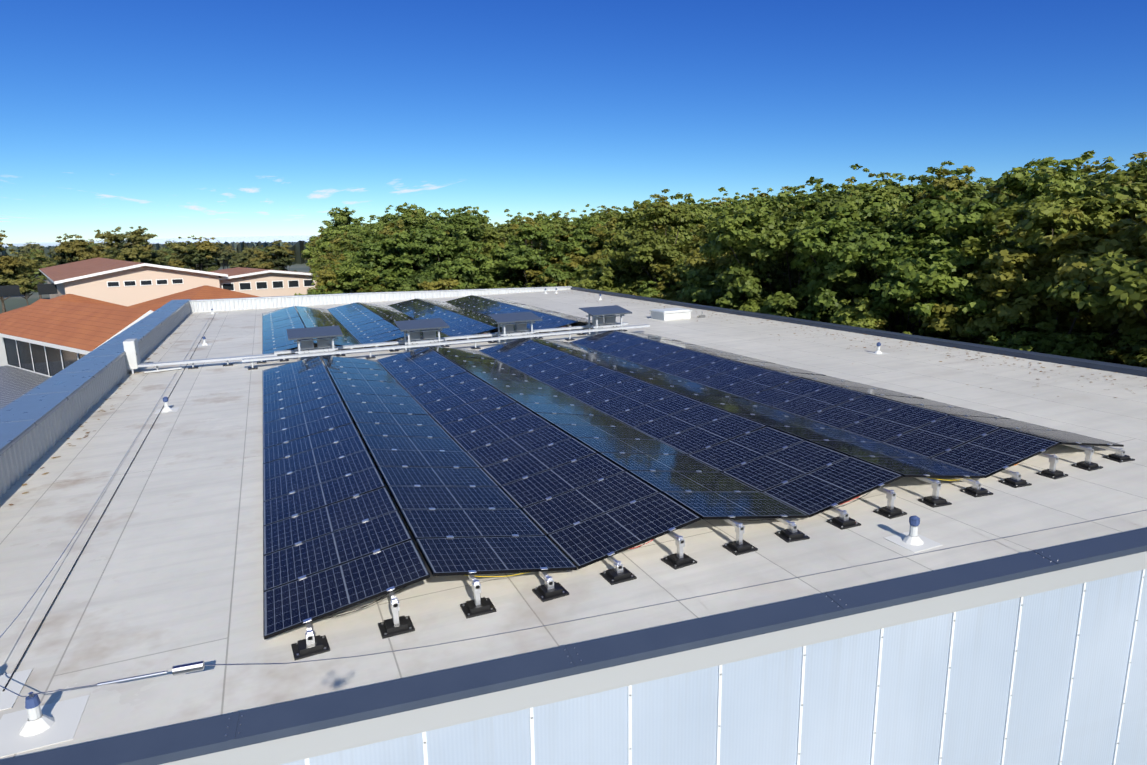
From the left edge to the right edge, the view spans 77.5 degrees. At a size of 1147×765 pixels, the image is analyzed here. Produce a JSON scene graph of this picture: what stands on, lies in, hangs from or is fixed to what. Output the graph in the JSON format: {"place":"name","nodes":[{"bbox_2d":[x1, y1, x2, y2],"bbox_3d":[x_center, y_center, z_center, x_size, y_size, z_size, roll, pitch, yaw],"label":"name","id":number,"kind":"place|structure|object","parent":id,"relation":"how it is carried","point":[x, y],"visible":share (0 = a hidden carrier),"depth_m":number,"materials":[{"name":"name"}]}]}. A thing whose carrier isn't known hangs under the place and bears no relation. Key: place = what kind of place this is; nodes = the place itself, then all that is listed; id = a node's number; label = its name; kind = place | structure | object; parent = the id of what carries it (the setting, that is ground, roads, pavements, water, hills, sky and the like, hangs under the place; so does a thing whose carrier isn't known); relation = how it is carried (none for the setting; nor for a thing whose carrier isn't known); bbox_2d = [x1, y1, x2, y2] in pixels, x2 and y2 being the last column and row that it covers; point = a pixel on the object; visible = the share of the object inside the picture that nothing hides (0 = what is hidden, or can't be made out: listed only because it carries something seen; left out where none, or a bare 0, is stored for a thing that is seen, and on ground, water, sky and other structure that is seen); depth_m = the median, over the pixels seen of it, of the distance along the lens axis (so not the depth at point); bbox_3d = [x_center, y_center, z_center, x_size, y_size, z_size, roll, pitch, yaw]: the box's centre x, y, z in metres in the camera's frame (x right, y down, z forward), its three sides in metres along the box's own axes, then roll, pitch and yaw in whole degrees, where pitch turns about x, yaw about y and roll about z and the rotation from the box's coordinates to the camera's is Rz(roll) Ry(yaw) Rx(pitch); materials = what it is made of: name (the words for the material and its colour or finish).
{"place":"outdoors","nodes":[
{"label":"outdoors","id":0,"kind":"place"},
{"bbox_2d":[0,261,309,313],"bbox_3d":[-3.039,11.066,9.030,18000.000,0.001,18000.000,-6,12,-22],"label":"ground","id":1,"kind":"structure","parent":0,"point":[13,302],"depth_m":177.46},
{"bbox_2d":[0,230,40,312],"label":"tree","id":2,"kind":"object","parent":1,"relation":"on","point":[13,270],"visible":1,"depth_m":104.31,"materials":[{"name":"green plant"}]},
{"bbox_2d":[13,247,31,258],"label":"tree","id":3,"kind":"object","parent":1,"relation":"on","point":[25,250],"visible":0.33,"depth_m":316.86,"materials":[{"name":"green plant"}]},
{"bbox_2d":[10,272,46,305],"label":"tree","id":4,"kind":"object","parent":1,"relation":"on","point":[32,287],"visible":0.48,"depth_m":141.25,"materials":[{"name":"green plant"}]},
{"bbox_2d":[22,242,43,271],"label":"tree","id":5,"kind":"object","parent":1,"relation":"on","point":[33,246],"visible":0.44,"depth_m":337.54,"materials":[{"name":"green plant"}]},
{"bbox_2d":[22,249,55,298],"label":"tree","id":6,"kind":"object","parent":1,"relation":"on","point":[42,257],"visible":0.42,"depth_m":162.83,"materials":[{"name":"green plant"}]},
{"bbox_2d":[47,233,113,264],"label":"tree","id":7,"kind":"object","parent":1,"relation":"on","point":[73,250],"visible":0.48,"depth_m":109.52,"materials":[{"name":"green plant"}]},
{"bbox_2d":[96,240,118,252],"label":"tree","id":8,"kind":"object","parent":1,"relation":"on","point":[104,245],"visible":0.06,"depth_m":240.19,"materials":[{"name":"green plant"}]},
{"bbox_2d":[119,237,137,248],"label":"tree","id":9,"kind":"object","parent":1,"relation":"on","point":[126,243],"visible":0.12,"depth_m":212.22,"materials":[{"name":"green plant"}]},
{"bbox_2d":[0,285,258,408],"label":"orange hall","id":10,"kind":"structure","parent":1,"relation":"on","point":[42,340],"depth_m":41.47,"materials":[{"name":"orange roof tiles"},{"name":"painted plaster"},{"name":"dark glass"}]},
{"bbox_2d":[94,226,166,265],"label":"tree","id":11,"kind":"object","parent":1,"relation":"on","point":[139,251],"visible":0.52,"depth_m":112.62,"materials":[{"name":"green plant"}]},
{"bbox_2d":[0,240,314,266],"bbox_3d":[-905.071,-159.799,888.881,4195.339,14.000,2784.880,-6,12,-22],"label":"trees","id":12,"kind":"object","parent":1,"relation":"on","point":[298,247],"depth_m":414.65,"materials":[{"name":"green plant"}]},
{"bbox_2d":[0,257,318,306],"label":"building","id":13,"kind":"structure","parent":1,"relation":"on","point":[123,283],"depth_m":68.74,"materials":[{"name":"white paint"}]},
{"bbox_2d":[153,241,178,266],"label":"tree","id":14,"kind":"object","parent":1,"relation":"on","point":[168,250],"visible":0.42,"depth_m":245.38,"materials":[{"name":"green plant"}]},
{"bbox_2d":[164,235,219,271],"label":"tree","id":15,"kind":"object","parent":1,"relation":"on","point":[204,253],"visible":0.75,"depth_m":120.05,"materials":[{"name":"green plant"}]},
{"bbox_2d":[212,240,232,268],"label":"tree","id":16,"kind":"object","parent":1,"relation":"on","point":[225,255],"visible":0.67,"depth_m":271.84,"materials":[{"name":"green plant"}]},
{"bbox_2d":[223,244,235,268],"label":"tree","id":17,"kind":"object","parent":1,"relation":"on","point":[230,249],"visible":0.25,"depth_m":280.43,"materials":[{"name":"green plant"}]},
{"bbox_2d":[228,251,245,267],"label":"tree","id":18,"kind":"object","parent":1,"relation":"on","point":[233,263],"visible":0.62,"depth_m":229.83,"materials":[{"name":"green plant"}]},
{"bbox_2d":[236,247,258,268],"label":"tree","id":19,"kind":"object","parent":1,"relation":"on","point":[243,260],"visible":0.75,"depth_m":207.44,"materials":[{"name":"green plant"}]},
{"bbox_2d":[249,240,297,271],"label":"tree","id":20,"kind":"object","parent":1,"relation":"on","point":[280,259],"visible":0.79,"depth_m":122.29,"materials":[{"name":"green plant"}]},
{"bbox_2d":[300,214,375,265],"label":"tree","id":21,"kind":"object","parent":1,"relation":"on","point":[322,242],"visible":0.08,"depth_m":96.80,"materials":[{"name":"green plant"}]},
{"bbox_2d":[304,207,372,249],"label":"tree","id":22,"kind":"object","parent":1,"relation":"on","point":[345,215],"visible":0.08,"depth_m":110.63,"materials":[{"name":"green plant"}]},
{"bbox_2d":[305,234,375,289],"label":"tree","id":23,"kind":"object","parent":1,"relation":"on","point":[322,261],"visible":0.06,"depth_m":72.07,"materials":[{"name":"green plant"}]},
{"bbox_2d":[294,253,390,295],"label":"tree","id":24,"kind":"object","parent":1,"relation":"on","point":[328,280],"visible":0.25,"depth_m":59.31,"materials":[{"name":"green plant"}]},
{"bbox_2d":[315,225,372,261],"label":"tree","id":25,"kind":"object","parent":1,"relation":"on","point":[335,240],"visible":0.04,"depth_m":91.62,"materials":[{"name":"green plant"}]},
{"bbox_2d":[329,227,374,257],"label":"tree","id":26,"kind":"object","parent":1,"relation":"on","point":[361,235],"visible":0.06,"depth_m":80.54,"materials":[{"name":"green plant"}]},
{"bbox_2d":[317,233,411,292],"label":"tree","id":27,"kind":"object","parent":1,"relation":"on","point":[377,250],"visible":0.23,"depth_m":63.32,"materials":[{"name":"green plant"}]},
{"bbox_2d":[363,205,429,226],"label":"tree","id":28,"kind":"object","parent":1,"relation":"on","point":[381,220],"visible":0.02,"depth_m":113.58,"materials":[{"name":"green plant"}]},
{"bbox_2d":[371,202,426,232],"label":"tree","id":29,"kind":"object","parent":1,"relation":"on","point":[399,208],"visible":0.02,"depth_m":91.31,"materials":[{"name":"green plant"}]},
{"bbox_2d":[367,210,439,268],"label":"tree","id":30,"kind":"object","parent":1,"relation":"on","point":[407,223],"visible":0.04,"depth_m":72.45,"materials":[{"name":"green plant"}]},
{"bbox_2d":[365,207,446,247],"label":"tree","id":31,"kind":"object","parent":1,"relation":"on","point":[385,224],"visible":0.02,"depth_m":79.93,"materials":[{"name":"green plant"}]},
{"bbox_2d":[386,280,447,291],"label":"tree","id":32,"kind":"object","parent":1,"relation":"on","point":[405,285],"depth_m":57.28,"materials":[{"name":"green plant"}]},
{"bbox_2d":[365,215,495,290],"bbox_3d":[-11.479,-7.564,65.226,12.952,14.953,11.096,7,14,34],"label":"tree","id":33,"kind":"object","parent":1,"relation":"on","point":[458,272],"visible":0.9,"depth_m":61.60,"materials":[{"name":"green plant"}]},
{"bbox_2d":[428,212,455,221],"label":"tree","id":34,"kind":"object","parent":1,"relation":"on","point":[442,216],"depth_m":97.50,"materials":[{"name":"green plant"}]},
{"bbox_2d":[399,206,492,289],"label":"tree","id":35,"kind":"object","parent":1,"relation":"on","point":[467,223],"visible":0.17,"depth_m":66.65,"materials":[{"name":"green plant"}]},
{"bbox_2d":[454,207,507,242],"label":"tree","id":36,"kind":"object","parent":1,"relation":"on","point":[486,225],"depth_m":76.95,"materials":[{"name":"green plant"}]},
{"bbox_2d":[484,221,500,229],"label":"tree","id":37,"kind":"object","parent":1,"relation":"on","point":[497,227],"depth_m":96.18,"materials":[{"name":"green plant"}]},
{"bbox_2d":[472,275,513,288],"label":"tree","id":38,"kind":"object","parent":1,"relation":"on","point":[509,286],"visible":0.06,"depth_m":64.52,"materials":[{"name":"green plant"}]},
{"bbox_2d":[477,209,566,279],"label":"tree","id":39,"kind":"object","parent":1,"relation":"on","point":[494,236],"visible":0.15,"depth_m":70.14,"materials":[{"name":"green plant"}]},
{"bbox_2d":[466,212,595,288],"bbox_3d":[-3.861,-8.124,66.992,12.492,15.202,10.277,3,12,20],"label":"tree","id":40,"kind":"object","parent":1,"relation":"on","point":[529,264],"visible":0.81,"depth_m":64.04,"materials":[{"name":"green plant"}]},
{"bbox_2d":[517,279,549,287],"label":"tree","id":41,"kind":"object","parent":1,"relation":"on","point":[529,284],"depth_m":61.59,"materials":[{"name":"green plant"}]},
{"bbox_2d":[529,211,552,221],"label":"tree","id":42,"kind":"object","parent":1,"relation":"on","point":[533,219],"depth_m":99.67,"materials":[{"name":"green plant"}]},
{"bbox_2d":[533,217,573,249],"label":"tree","id":43,"kind":"object","parent":1,"relation":"on","point":[548,224],"depth_m":74.98,"materials":[{"name":"green plant"}]},
{"bbox_2d":[536,212,576,241],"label":"tree","id":44,"kind":"object","parent":1,"relation":"on","point":[566,227],"visible":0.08,"depth_m":82.18,"materials":[{"name":"green plant"}]},
{"bbox_2d":[536,214,614,286],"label":"tree","id":45,"kind":"object","parent":1,"relation":"on","point":[585,230],"visible":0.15,"depth_m":66.76,"materials":[{"name":"green plant"}]},
{"bbox_2d":[562,204,618,242],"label":"tree","id":46,"kind":"object","parent":1,"relation":"on","point":[591,214],"visible":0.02,"depth_m":86.11,"materials":[{"name":"green plant"}]},
{"bbox_2d":[600,207,621,225],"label":"tree","id":47,"kind":"object","parent":1,"relation":"on","point":[607,220],"depth_m":82.75,"materials":[{"name":"green plant"}]},
{"bbox_2d":[592,205,634,223],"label":"tree","id":48,"kind":"object","parent":1,"relation":"on","point":[614,211],"visible":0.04,"depth_m":92.65,"materials":[{"name":"green plant"}]},
{"bbox_2d":[611,283,638,295],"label":"tree","id":49,"kind":"object","parent":1,"relation":"on","point":[622,290],"depth_m":55.18,"materials":[{"name":"green plant"}]},
{"bbox_2d":[577,204,685,288],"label":"tree","id":50,"kind":"object","parent":1,"relation":"on","point":[610,233],"visible":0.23,"depth_m":61.49,"materials":[{"name":"green plant"}]},
{"bbox_2d":[588,199,698,249],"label":"tree","id":51,"kind":"object","parent":1,"relation":"on","point":[613,215],"depth_m":73.84,"materials":[{"name":"green plant"}]},
{"bbox_2d":[617,199,669,221],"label":"tree","id":52,"kind":"object","parent":1,"relation":"on","point":[635,202],"depth_m":87.52,"materials":[{"name":"green plant"}]},
{"bbox_2d":[569,189,718,300],"bbox_3d":[7.265,-6.782,56.547,13.490,16.417,11.098,8,14,37],"label":"tree","id":53,"kind":"object","parent":1,"relation":"on","point":[651,252],"visible":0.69,"depth_m":53.79,"materials":[{"name":"green plant"}]},
{"bbox_2d":[638,278,677,299],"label":"tree","id":54,"kind":"object","parent":1,"relation":"on","point":[653,292],"visible":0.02,"depth_m":50.42,"materials":[{"name":"green plant"}]},
{"bbox_2d":[661,203,708,240],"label":"tree","id":55,"kind":"object","parent":1,"relation":"on","point":[703,220],"depth_m":66.94,"materials":[{"name":"green plant"}]},
{"bbox_2d":[657,278,716,305],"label":"tree","id":56,"kind":"object","parent":1,"relation":"on","point":[685,299],"visible":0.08,"depth_m":46.40,"materials":[{"name":"green plant"}]},
{"bbox_2d":[678,198,716,236],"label":"tree","id":57,"kind":"object","parent":1,"relation":"on","point":[706,212],"depth_m":78.25,"materials":[{"name":"green plant"}]},
{"bbox_2d":[280,569,1146,764],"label":"front facade","id":58,"kind":"structure","parent":1,"relation":"on","point":[1056,677],"depth_m":8.15,"materials":[{"name":"white metal"}]},
{"bbox_2d":[0,528,1146,764],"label":"coping","id":59,"kind":"object","parent":58,"relation":"on","point":[294,730],"visible":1,"depth_m":6.87,"materials":[{"name":"grey metal"}]},
{"bbox_2d":[680,204,747,254],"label":"tree","id":60,"kind":"object","parent":1,"relation":"on","point":[702,233],"depth_m":61.39,"materials":[{"name":"green plant"}]},
{"bbox_2d":[704,193,746,225],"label":"tree","id":61,"kind":"object","parent":1,"relation":"on","point":[719,205],"depth_m":86.83,"materials":[{"name":"green plant"}]},
{"bbox_2d":[675,202,805,305],"bbox_3d":[11.910,-4.816,49.740,11.590,14.984,9.262,-12,16,-43],"label":"tree","id":62,"kind":"object","parent":1,"relation":"on","point":[697,261],"visible":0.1,"depth_m":46.16,"materials":[{"name":"green plant"}]},
{"bbox_2d":[723,192,776,213],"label":"tree","id":63,"kind":"object","parent":1,"relation":"on","point":[745,203],"depth_m":81.55,"materials":[{"name":"green plant"}]},
{"bbox_2d":[739,190,776,204],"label":"tree","id":64,"kind":"object","parent":1,"relation":"on","point":[758,191],"depth_m":96.52,"materials":[{"name":"green plant"}]},
{"bbox_2d":[742,184,810,214],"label":"tree","id":65,"kind":"object","parent":1,"relation":"on","point":[791,199],"visible":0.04,"depth_m":66.79,"materials":[{"name":"green plant"}]},
{"bbox_2d":[739,278,833,323],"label":"tree","id":66,"kind":"object","parent":1,"relation":"on","point":[750,305],"depth_m":37.57,"materials":[{"name":"green plant"}]},
{"bbox_2d":[679,164,902,319],"bbox_3d":[12.284,-3.815,41.441,12.133,16.351,14.162,2,12,15],"label":"tree","id":67,"kind":"object","parent":1,"relation":"on","point":[748,234],"visible":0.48,"depth_m":38.02,"materials":[{"name":"green plant"}]},
{"bbox_2d":[815,183,892,213],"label":"tree","id":68,"kind":"object","parent":1,"relation":"on","point":[836,192],"depth_m":60.08,"materials":[{"name":"green plant"}]},
{"bbox_2d":[816,185,919,243],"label":"tree","id":69,"kind":"object","parent":1,"relation":"on","point":[851,187],"depth_m":49.95,"materials":[{"name":"green plant"}]},
{"bbox_2d":[841,168,927,215],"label":"tree","id":70,"kind":"object","parent":1,"relation":"on","point":[894,189],"visible":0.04,"depth_m":54.94,"materials":[{"name":"green plant"}]},
{"bbox_2d":[782,168,999,337],"bbox_3d":[16.110,-2.479,36.508,11.533,15.543,13.463,9,15,41],"label":"tree","id":71,"kind":"object","parent":1,"relation":"on","point":[916,256],"visible":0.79,"depth_m":32.26,"materials":[{"name":"green plant"}]},
{"bbox_2d":[831,293,959,340],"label":"tree","id":72,"kind":"object","parent":1,"relation":"on","point":[864,317],"visible":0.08,"depth_m":31.76,"materials":[{"name":"green plant"}]},
{"bbox_2d":[889,297,934,337],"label":"tree","id":73,"kind":"object","parent":1,"relation":"on","point":[904,323],"visible":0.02,"depth_m":36.63,"materials":[{"name":"green plant"}]},
{"bbox_2d":[873,160,1006,302],"bbox_3d":[21.700,-4.869,44.474,13.993,17.029,11.512,-3,12,-11],"label":"tree","id":74,"kind":"object","parent":1,"relation":"on","point":[965,188],"visible":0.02,"depth_m":41.21,"materials":[{"name":"green plant"}]},
{"bbox_2d":[958,175,1026,217],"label":"tree","id":75,"kind":"object","parent":1,"relation":"on","point":[987,182],"depth_m":49.60,"materials":[{"name":"green plant"}]},
{"bbox_2d":[898,150,1146,363],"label":"tree","id":76,"kind":"object","parent":1,"relation":"on","point":[1012,282],"visible":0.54,"depth_m":27.36,"materials":[{"name":"green plant"}]},
{"bbox_2d":[963,311,1119,361],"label":"tree","id":77,"kind":"object","parent":1,"relation":"on","point":[1078,347],"visible":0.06,"depth_m":25.55,"materials":[{"name":"green plant"}]},
{"bbox_2d":[953,157,1139,335],"bbox_3d":[23.398,-3.106,36.995,10.897,16.393,10.735,9,15,39],"label":"tree","id":78,"kind":"object","parent":1,"relation":"on","point":[1022,184],"visible":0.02,"depth_m":34.44,"materials":[{"name":"green plant"}]},
{"bbox_2d":[1000,160,1120,190],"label":"tree","id":79,"kind":"object","parent":1,"relation":"on","point":[1084,167],"depth_m":59.91,"materials":[{"name":"green plant"}]},
{"bbox_2d":[1046,211,1146,367],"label":"tree","id":80,"kind":"object","parent":1,"relation":"on","point":[1123,277],"visible":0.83,"depth_m":22.56,"materials":[{"name":"green plant"}]},
{"bbox_2d":[1072,152,1146,255],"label":"tree","id":81,"kind":"object","parent":1,"relation":"on","point":[1135,171],"visible":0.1,"depth_m":41.95,"materials":[{"name":"green plant"}]},
{"bbox_2d":[1103,348,1146,366],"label":"tree","id":82,"kind":"object","parent":1,"relation":"on","point":[1126,358],"depth_m":22.55,"materials":[{"name":"green plant"}]},
{"bbox_2d":[2,235,319,247],"bbox_3d":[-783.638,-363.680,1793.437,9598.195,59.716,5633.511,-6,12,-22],"label":"hills","id":83,"kind":"structure","parent":0,"point":[257,239],"depth_m":4258.46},
{"bbox_2d":[0,184,438,221],"bbox_3d":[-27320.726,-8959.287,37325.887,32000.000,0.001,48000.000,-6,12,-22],"label":"cloud","id":84,"kind":"structure","parent":0,"point":[312,195],"depth_m":28324.50,"materials":[{"name":"white"}]},
{"bbox_2d":[0,290,1146,758],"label":"roof membrane","id":85,"kind":"object","parent":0,"point":[166,574],"depth_m":10.98,"materials":[{"name":"white plastic"}]},
{"bbox_2d":[0,299,190,498],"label":"parapet","id":86,"kind":"structure","parent":85,"relation":"on","point":[38,422],"depth_m":17.07,"materials":[{"name":"grey"}]},
{"bbox_2d":[189,286,571,312],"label":"parapet","id":87,"kind":"structure","parent":85,"relation":"on","point":[208,305],"depth_m":46.80,"materials":[{"name":"grey metal"}]},
{"bbox_2d":[123,305,649,373],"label":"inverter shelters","id":88,"kind":"object","parent":85,"relation":"on","point":[603,318],"visible":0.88,"depth_m":25.99,"materials":[{"name":"grey metal"}]},
{"bbox_2d":[0,288,1145,756],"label":"roof equipment","id":89,"kind":"object","parent":85,"relation":"on","point":[34,724],"visible":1,"depth_m":6.53,"materials":[{"name":"white metal"}]},
{"bbox_2d":[9,291,1146,504],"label":"dry leaves","id":90,"kind":"object","parent":85,"relation":"on","point":[627,305],"visible":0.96,"depth_m":21.86,"materials":[{"name":"brown plant"}]},
{"bbox_2d":[275,322,1134,659],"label":"panel support mounts","id":91,"kind":"object","parent":85,"relation":"on","point":[313,644],"visible":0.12,"depth_m":9.21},
{"bbox_2d":[262,295,1123,639],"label":"solar panels","id":92,"kind":"object","parent":91,"relation":"on","point":[336,559],"visible":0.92,"depth_m":12.79,"materials":[{"name":"blue glass"}]},
{"bbox_2d":[269,296,1112,622],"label":"pv clamps","id":93,"kind":"object","parent":92,"relation":"attached to","point":[575,424],"visible":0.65,"depth_m":13.16,"materials":[{"name":"silver metal"}]},
{"bbox_2d":[321,333,1093,618],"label":"pv cables","id":94,"kind":"object","parent":92,"relation":"attached to","point":[528,572],"visible":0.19,"depth_m":8.33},
{"bbox_2d":[0,497,1146,759],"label":"roof strip","id":95,"kind":"object","parent":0,"point":[168,701],"visible":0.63,"depth_m":7.54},
{"bbox_2d":[0,0,1146,243],"label":"sky","id":96,"kind":"structure","parent":0,"point":[524,107],"materials":[{"name":"blue"}]},
{"bbox_2d":[570,287,1146,376],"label":"roof parapet","id":97,"kind":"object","parent":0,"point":[1107,366],"visible":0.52,"depth_m":24.88,"materials":[{"name":"grey metal"}]}
]}

